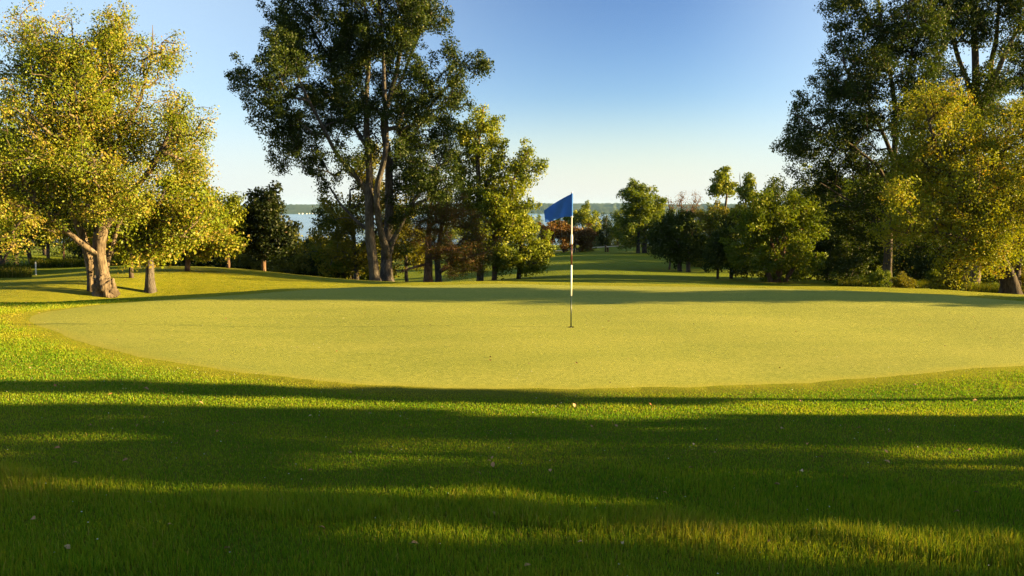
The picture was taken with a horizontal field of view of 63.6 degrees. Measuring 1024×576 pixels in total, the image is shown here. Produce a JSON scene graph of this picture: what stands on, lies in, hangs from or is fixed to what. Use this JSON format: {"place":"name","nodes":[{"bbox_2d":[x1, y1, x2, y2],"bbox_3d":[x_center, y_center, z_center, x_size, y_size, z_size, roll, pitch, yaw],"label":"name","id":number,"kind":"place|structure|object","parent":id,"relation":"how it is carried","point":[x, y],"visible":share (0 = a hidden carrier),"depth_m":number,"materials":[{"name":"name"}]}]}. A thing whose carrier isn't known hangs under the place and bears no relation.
{"place":"outdoors","nodes":[
{"label":"outdoors","id":0,"kind":"place"},
{"bbox_2d":[61,214,779,245],"bbox_3d":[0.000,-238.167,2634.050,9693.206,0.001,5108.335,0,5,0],"label":"lake water","id":1,"kind":"structure","parent":0,"point":[305,220],"depth_m":859.50,"materials":[{"name":"blue liquid"}]},
{"bbox_2d":[169,202,781,213],"bbox_3d":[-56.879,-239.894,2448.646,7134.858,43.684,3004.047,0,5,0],"label":"hills","id":2,"kind":"structure","parent":0,"point":[606,208],"depth_m":2639.04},
{"bbox_2d":[0,299,988,573],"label":"cotton fluff","id":3,"kind":"object","parent":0,"point":[508,447],"visible":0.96,"depth_m":7.33,"materials":[{"name":"white"}]},
{"bbox_2d":[0,256,999,292],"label":"tall grass","id":4,"kind":"structure","parent":0,"point":[9,270],"depth_m":34.64,"materials":[{"name":"green plant"}]},
{"bbox_2d":[0,242,1023,575],"bbox_3d":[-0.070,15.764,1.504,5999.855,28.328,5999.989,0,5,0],"label":"ground","id":5,"kind":"structure","parent":0,"point":[604,266],"depth_m":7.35,"materials":[{"name":"green plant"}]},
{"bbox_2d":[0,123,51,268],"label":"maple tree","id":6,"kind":"object","parent":5,"relation":"on","point":[3,259],"visible":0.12,"depth_m":33.16,"materials":[{"name":"green plant"}]},
{"bbox_2d":[2,167,59,264],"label":"maple tree","id":7,"kind":"object","parent":5,"relation":"on","point":[38,240],"visible":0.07,"depth_m":35.98,"materials":[{"name":"green plant"}]},
{"bbox_2d":[23,226,68,254],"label":"background tree","id":8,"kind":"object","parent":5,"relation":"on","point":[42,249],"visible":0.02,"depth_m":66.83,"materials":[{"name":"green plant"}]},
{"bbox_2d":[21,155,84,263],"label":"maple tree","id":9,"kind":"object","parent":5,"relation":"on","point":[29,255],"visible":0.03,"depth_m":37.97,"materials":[{"name":"green plant"}]},
{"bbox_2d":[46,189,82,258],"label":"maple tree","id":10,"kind":"object","parent":5,"relation":"on","point":[48,250],"visible":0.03,"depth_m":38.94,"materials":[{"name":"green plant"}]},
{"bbox_2d":[40,196,96,256],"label":"background tree","id":11,"kind":"object","parent":5,"relation":"on","point":[59,252],"visible":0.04,"depth_m":58.64,"materials":[{"name":"green plant"}]},
{"bbox_2d":[50,210,94,259],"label":"tree","id":12,"kind":"object","parent":5,"relation":"on","point":[56,240],"visible":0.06,"depth_m":41.85,"materials":[{"name":"green plant"}]},
{"bbox_2d":[65,219,107,259],"bbox_3d":[-24.698,-2.649,49.223,3.312,3.343,3.618,-1,6,-9],"label":"bush","id":13,"kind":"object","parent":5,"relation":"on","point":[74,252],"visible":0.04,"depth_m":48.00,"materials":[{"name":"green plant"}]},
{"bbox_2d":[0,0,226,297],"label":"silver maple","id":14,"kind":"object","parent":5,"relation":"on","point":[64,143],"visible":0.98,"depth_m":22.52,"materials":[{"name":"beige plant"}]},
{"bbox_2d":[92,190,165,277],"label":"maple tree","id":15,"kind":"object","parent":5,"relation":"on","point":[131,274],"visible":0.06,"depth_m":26.52,"materials":[{"name":"green plant"}]},
{"bbox_2d":[140,183,170,264],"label":"background tree","id":16,"kind":"object","parent":5,"relation":"on","point":[153,193],"visible":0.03,"depth_m":59.63,"materials":[{"name":"green plant"}]},
{"bbox_2d":[87,171,226,292],"bbox_3d":[-10.535,-1.707,25.319,4.032,3.914,3.529,0,5,0],"label":"maple tree","id":17,"kind":"object","parent":5,"relation":"on","point":[183,211],"visible":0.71,"depth_m":24.63,"materials":[{"name":"green plant"}]},
{"bbox_2d":[141,239,194,265],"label":"bush","id":18,"kind":"object","parent":5,"relation":"on","point":[180,263],"visible":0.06,"depth_m":45.78,"materials":[{"name":"green plant"}]},
{"bbox_2d":[146,156,251,270],"bbox_3d":[-10.770,-2.544,28.375,3.818,4.329,3.106,0,5,0],"label":"maple tree","id":19,"kind":"object","parent":5,"relation":"on","point":[227,244],"visible":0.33,"depth_m":27.89,"materials":[{"name":"green plant"}]},
{"bbox_2d":[181,251,232,266],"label":"bush","id":20,"kind":"object","parent":5,"relation":"on","point":[203,264],"visible":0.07,"depth_m":49.36,"materials":[{"name":"green plant"}]},
{"bbox_2d":[208,187,249,267],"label":"maple tree","id":21,"kind":"object","parent":5,"relation":"on","point":[231,203],"visible":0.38,"depth_m":30.29,"materials":[{"name":"green plant"}]},
{"bbox_2d":[209,251,258,269],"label":"bush","id":22,"kind":"object","parent":5,"relation":"on","point":[224,264],"visible":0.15,"depth_m":48.16,"materials":[{"name":"green plant"}]},
{"bbox_2d":[230,250,290,272],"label":"bush","id":23,"kind":"object","parent":5,"relation":"on","point":[247,262],"visible":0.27,"depth_m":46.91,"materials":[{"name":"green plant"}]},
{"bbox_2d":[230,180,303,270],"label":"round tree","id":24,"kind":"object","parent":5,"relation":"on","point":[267,228],"visible":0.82,"depth_m":31.16,"materials":[{"name":"green plant"}]},
{"bbox_2d":[259,248,311,274],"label":"bush","id":25,"kind":"object","parent":5,"relation":"on","point":[294,266],"visible":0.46,"depth_m":45.94,"materials":[{"name":"green plant"}]},
{"bbox_2d":[261,238,328,275],"bbox_3d":[-12.082,-1.142,48.013,4.112,3.527,4.616,0,5,4],"label":"bush","id":26,"kind":"object","parent":5,"relation":"on","point":[275,261],"visible":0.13,"depth_m":46.70,"materials":[{"name":"green plant"}]},
{"bbox_2d":[285,224,338,245],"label":"bush","id":27,"kind":"object","parent":5,"relation":"on","point":[302,236],"visible":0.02,"depth_m":50.70,"materials":[{"name":"green plant"}]},
{"bbox_2d":[285,237,342,277],"bbox_3d":[-11.090,-1.181,46.879,3.450,3.483,3.769,-2,6,-18],"label":"bush","id":28,"kind":"object","parent":5,"relation":"on","point":[314,269],"visible":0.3,"depth_m":46.28,"materials":[{"name":"green plant"}]},
{"bbox_2d":[289,244,351,278],"bbox_3d":[-11.127,-0.935,48.183,3.838,3.292,4.308,0,5,-5],"label":"bush","id":29,"kind":"object","parent":5,"relation":"on","point":[345,275],"visible":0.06,"depth_m":47.19,"materials":[{"name":"green plant"}]},
{"bbox_2d":[307,241,368,278],"bbox_3d":[-9.694,-0.879,46.876,3.820,3.709,2.858,-2,6,-19],"label":"bush","id":30,"kind":"object","parent":5,"relation":"on","point":[338,266],"visible":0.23,"depth_m":46.20,"materials":[{"name":"green plant"}]},
{"bbox_2d":[297,139,415,279],"bbox_3d":[-7.982,-3.867,42.508,5.722,7.922,5.078,-4,7,-36],"label":"cottonwood","id":31,"kind":"object","parent":5,"relation":"on","point":[341,231],"visible":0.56,"depth_m":41.57,"materials":[{"name":"green plant"}]},
{"bbox_2d":[223,0,494,281],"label":"cottonwood","id":32,"kind":"object","parent":5,"relation":"on","point":[407,28],"visible":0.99,"depth_m":34.26,"materials":[{"name":"green plant"}]},
{"bbox_2d":[349,243,380,280],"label":"bush","id":33,"kind":"object","parent":5,"relation":"on","point":[365,278],"visible":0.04,"depth_m":47.85,"materials":[{"name":"green plant"}]},
{"bbox_2d":[358,229,394,262],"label":"background tree","id":34,"kind":"object","parent":5,"relation":"on","point":[359,241],"visible":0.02,"depth_m":74.67,"materials":[{"name":"green plant"}]},
{"bbox_2d":[375,204,433,281],"bbox_3d":[-5.585,-2.195,42.982,3.053,4.573,3.722,2,6,18],"label":"cottonwood","id":35,"kind":"object","parent":5,"relation":"on","point":[417,259],"visible":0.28,"depth_m":42.57,"materials":[{"name":"green plant"}]},
{"bbox_2d":[398,226,435,261],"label":"background tree","id":36,"kind":"object","parent":5,"relation":"on","point":[420,245],"visible":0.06,"depth_m":79.57,"materials":[{"name":"green plant"}]},
{"bbox_2d":[400,185,493,281],"bbox_3d":[-2.866,-2.522,37.743,4.357,4.916,3.729,0,5,0],"label":"tree","id":37,"kind":"object","parent":5,"relation":"on","point":[464,254],"visible":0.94,"depth_m":37.23,"materials":[{"name":"plant"}]},
{"bbox_2d":[434,222,464,245],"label":"background tree","id":38,"kind":"object","parent":5,"relation":"on","point":[452,230],"visible":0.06,"depth_m":93.98,"materials":[{"name":"green plant"}]},
{"bbox_2d":[416,192,503,281],"bbox_3d":[-2.571,-2.610,39.437,4.120,5.024,2.552,2,6,17],"label":"tree","id":39,"kind":"object","parent":5,"relation":"on","point":[467,224],"visible":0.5,"depth_m":39.28,"materials":[{"name":"plant"}]},
{"bbox_2d":[424,101,517,280],"bbox_3d":[-2.315,-5.240,46.072,5.465,10.152,4.817,0,5,0],"label":"poplar tree","id":40,"kind":"object","parent":5,"relation":"on","point":[465,136],"visible":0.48,"depth_m":45.01,"materials":[{"name":"green plant"}]},
{"bbox_2d":[457,137,549,280],"bbox_3d":[-0.567,-4.225,44.725,5.127,8.073,4.337,0,5,0],"label":"poplar tree","id":41,"kind":"object","parent":5,"relation":"on","point":[519,169],"visible":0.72,"depth_m":43.84,"materials":[{"name":"green plant"}]},
{"bbox_2d":[485,195,557,279],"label":"tree","id":42,"kind":"object","parent":5,"relation":"on","point":[507,257],"visible":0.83,"depth_m":44.67,"materials":[{"name":"green plant"}]},
{"bbox_2d":[524,214,542,244],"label":"background tree","id":43,"kind":"object","parent":5,"relation":"on","point":[539,217],"visible":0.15,"depth_m":109.19,"materials":[{"name":"green plant"}]},
{"bbox_2d":[537,220,573,251],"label":"crabapple tree","id":44,"kind":"object","parent":5,"relation":"on","point":[555,228],"visible":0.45,"depth_m":93.65,"materials":[{"name":"brown plant"}]},
{"bbox_2d":[546,200,601,240],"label":"round tree","id":45,"kind":"object","parent":5,"relation":"on","point":[582,217],"visible":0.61,"depth_m":116.94,"materials":[{"name":"green plant"}]},
{"bbox_2d":[559,221,598,251],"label":"crabapple tree","id":46,"kind":"object","parent":5,"relation":"on","point":[583,238],"visible":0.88,"depth_m":91.05,"materials":[{"name":"red plant"}]},
{"bbox_2d":[577,246,596,251],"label":"bush","id":47,"kind":"object","parent":5,"relation":"on","point":[592,249],"visible":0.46,"depth_m":92.94,"materials":[{"name":"green plant"}]},
{"bbox_2d":[593,212,616,246],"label":"conifer tree","id":48,"kind":"object","parent":5,"relation":"on","point":[601,236],"visible":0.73,"depth_m":121.10,"materials":[{"name":"green plant"}]},
{"bbox_2d":[606,209,626,245],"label":"conifer tree","id":49,"kind":"object","parent":5,"relation":"on","point":[611,238],"visible":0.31,"depth_m":119.01,"materials":[{"name":"green plant"}]},
{"bbox_2d":[612,177,667,252],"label":"round tree","id":50,"kind":"object","parent":5,"relation":"on","point":[642,207],"visible":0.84,"depth_m":84.87,"materials":[{"name":"green plant"}]},
{"bbox_2d":[645,215,677,269],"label":"round tree","id":51,"kind":"object","parent":5,"relation":"on","point":[653,242],"visible":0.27,"depth_m":57.70,"materials":[{"name":"green plant"}]},
{"bbox_2d":[652,208,687,271],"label":"round tree","id":52,"kind":"object","parent":5,"relation":"on","point":[669,244],"visible":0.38,"depth_m":55.97,"materials":[{"name":"green plant"}]},
{"bbox_2d":[667,190,706,232],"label":"bare tree","id":53,"kind":"object","parent":5,"relation":"on","point":[680,200],"visible":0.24,"depth_m":89.31,"materials":[{"name":"brown plant"}]},
{"bbox_2d":[669,208,710,271],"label":"round tree","id":54,"kind":"object","parent":5,"relation":"on","point":[691,250],"visible":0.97,"depth_m":54.35,"materials":[{"name":"green plant"}]},
{"bbox_2d":[692,209,709,233],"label":"background tree","id":55,"kind":"object","parent":5,"relation":"on","point":[705,212],"visible":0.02,"depth_m":109.11,"materials":[{"name":"green plant"}]},
{"bbox_2d":[690,199,731,266],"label":"round tree","id":56,"kind":"object","parent":5,"relation":"on","point":[701,214],"visible":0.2,"depth_m":61.17,"materials":[{"name":"green plant"}]},
{"bbox_2d":[701,228,732,278],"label":"round tree","id":57,"kind":"object","parent":5,"relation":"on","point":[715,257],"visible":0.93,"depth_m":43.55,"materials":[{"name":"green plant"}]},
{"bbox_2d":[706,199,735,238],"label":"background tree","id":58,"kind":"object","parent":5,"relation":"on","point":[708,203],"visible":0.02,"depth_m":104.08,"materials":[{"name":"green plant"}]},
{"bbox_2d":[705,165,738,213],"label":"poplar tree","id":59,"kind":"object","parent":5,"relation":"on","point":[722,185],"visible":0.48,"depth_m":75.07,"materials":[{"name":"green plant"}]},
{"bbox_2d":[707,206,761,278],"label":"round tree","id":60,"kind":"object","parent":5,"relation":"on","point":[722,223],"visible":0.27,"depth_m":44.57,"materials":[{"name":"green plant"}]},
{"bbox_2d":[731,172,759,210],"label":"poplar tree","id":61,"kind":"object","parent":5,"relation":"on","point":[744,188],"visible":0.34,"depth_m":73.03,"materials":[{"name":"green plant"}]},
{"bbox_2d":[718,186,838,282],"bbox_3d":[13.627,-2.586,42.113,6.085,5.302,4.937,1,6,13],"label":"round tree","id":62,"kind":"object","parent":5,"relation":"on","point":[764,217],"visible":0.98,"depth_m":41.27,"materials":[{"name":"green plant"}]},
{"bbox_2d":[788,240,830,279],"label":"bush","id":63,"kind":"object","parent":5,"relation":"on","point":[818,247],"visible":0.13,"depth_m":45.87,"materials":[{"name":"green plant"}]},
{"bbox_2d":[762,173,857,250],"bbox_3d":[19.463,-3.908,54.800,7.237,7.290,4.858,-2,6,-24],"label":"round tree","id":64,"kind":"object","parent":5,"relation":"on","point":[774,187],"visible":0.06,"depth_m":54.31,"materials":[{"name":"green plant"}]},
{"bbox_2d":[808,206,874,279],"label":"round tree","id":65,"kind":"object","parent":5,"relation":"on","point":[831,241],"visible":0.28,"depth_m":45.00,"materials":[{"name":"green plant"}]},
{"bbox_2d":[799,157,883,205],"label":"background tree","id":66,"kind":"object","parent":5,"relation":"on","point":[805,169],"visible":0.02,"depth_m":70.93,"materials":[{"name":"green plant"}]},
{"bbox_2d":[816,235,880,284],"bbox_3d":[16.166,-1.258,40.239,2.760,2.786,3.015,-2,6,-19],"label":"bush","id":67,"kind":"object","parent":5,"relation":"on","point":[845,263],"visible":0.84,"depth_m":39.84,"materials":[{"name":"green plant"}]},
{"bbox_2d":[769,0,956,287],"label":"cottonwood","id":68,"kind":"object","parent":5,"relation":"on","point":[883,52],"visible":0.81,"depth_m":35.82,"materials":[{"name":"green plant"}]},
{"bbox_2d":[859,268,891,287],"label":"bush","id":69,"kind":"object","parent":5,"relation":"on","point":[880,277],"visible":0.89,"depth_m":32.83,"materials":[{"name":"green plant"}]},
{"bbox_2d":[861,240,894,279],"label":"bush","id":70,"kind":"object","parent":5,"relation":"on","point":[879,263],"visible":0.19,"depth_m":44.94,"materials":[{"name":"green plant"}]},
{"bbox_2d":[843,172,914,189],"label":"background tree","id":71,"kind":"object","parent":5,"relation":"on","point":[857,178],"visible":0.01,"depth_m":77.82,"materials":[{"name":"green plant"}]},
{"bbox_2d":[886,271,917,287],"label":"bush","id":72,"kind":"object","parent":5,"relation":"on","point":[899,281],"visible":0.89,"depth_m":33.90,"materials":[{"name":"green plant"}]},
{"bbox_2d":[892,235,933,281],"bbox_3d":[21.380,-1.538,43.733,3.618,3.343,3.312,-4,7,-38],"label":"bush","id":73,"kind":"object","parent":5,"relation":"on","point":[904,264],"visible":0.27,"depth_m":43.48,"materials":[{"name":"green plant"}]},
{"bbox_2d":[925,267,940,280],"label":"bush","id":74,"kind":"object","parent":5,"relation":"on","point":[930,274],"visible":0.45,"depth_m":38.19,"materials":[{"name":"green plant"}]},
{"bbox_2d":[906,234,965,280],"bbox_3d":[21.692,-1.396,42.355,3.036,3.065,3.317,1,6,14],"label":"bush","id":75,"kind":"object","parent":5,"relation":"on","point":[923,266],"visible":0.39,"depth_m":41.73,"materials":[{"name":"green plant"}]},
{"bbox_2d":[922,270,963,290],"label":"bush","id":76,"kind":"object","parent":5,"relation":"on","point":[948,283],"visible":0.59,"depth_m":28.51,"materials":[{"name":"green plant"}]},
{"bbox_2d":[863,73,1023,294],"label":"silver maple","id":77,"kind":"object","parent":5,"relation":"on","point":[985,240],"visible":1,"depth_m":26.78,"materials":[{"name":"green plant"}]},
{"bbox_2d":[886,0,1023,283],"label":"cottonwood","id":78,"kind":"object","parent":5,"relation":"on","point":[993,83],"visible":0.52,"depth_m":36.20,"materials":[{"name":"green plant"}]},
{"bbox_2d":[943,254,997,282],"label":"bush","id":79,"kind":"object","parent":5,"relation":"on","point":[963,269],"visible":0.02,"depth_m":42.01,"materials":[{"name":"green plant"}]},
{"bbox_2d":[920,155,1023,265],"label":"background tree","id":80,"kind":"object","parent":5,"relation":"on","point":[962,212],"visible":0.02,"depth_m":58.62,"materials":[{"name":"green plant"}]},
{"bbox_2d":[965,165,1023,274],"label":"background tree","id":81,"kind":"object","parent":5,"relation":"on","point":[996,189],"visible":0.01,"depth_m":57.13,"materials":[{"name":"green plant"}]},
{"bbox_2d":[980,242,1023,284],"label":"bush","id":82,"kind":"object","parent":5,"relation":"on","point":[993,280],"visible":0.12,"depth_m":40.77,"materials":[{"name":"green plant"}]},
{"bbox_2d":[997,265,1023,292],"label":"bush","id":83,"kind":"object","parent":5,"relation":"on","point":[1022,277],"visible":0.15,"depth_m":28.37,"materials":[{"name":"green plant"}]},
{"bbox_2d":[0,298,1023,361],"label":"fringe grass","id":84,"kind":"structure","parent":0,"point":[21,310],"depth_m":12.12,"materials":[{"name":"green plant"}]},
{"bbox_2d":[0,0,1023,204],"label":"sky","id":85,"kind":"structure","parent":0,"point":[665,94],"materials":[{"name":"blue"}]},
{"bbox_2d":[30,284,1023,388],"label":"putting green ground","id":86,"kind":"structure","parent":0,"point":[658,338],"depth_m":12.54,"materials":[{"name":"green plant"}]},
{"bbox_3d":[0.943,0.699,13.197,0.109,0.153,0.109,0,5,0],"label":"golf cup","id":87,"kind":"object","parent":86,"relation":"in","visible":0},
{"bbox_2d":[544,192,572,326],"bbox_3d":[0.733,-0.372,13.111,0.459,2.302,0.071,0,5,0],"label":"flagstick","id":88,"kind":"object","parent":87,"relation":"in","point":[562,207],"visible":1,"depth_m":13.04,"materials":[{"name":"blue fabric"}]}
]}

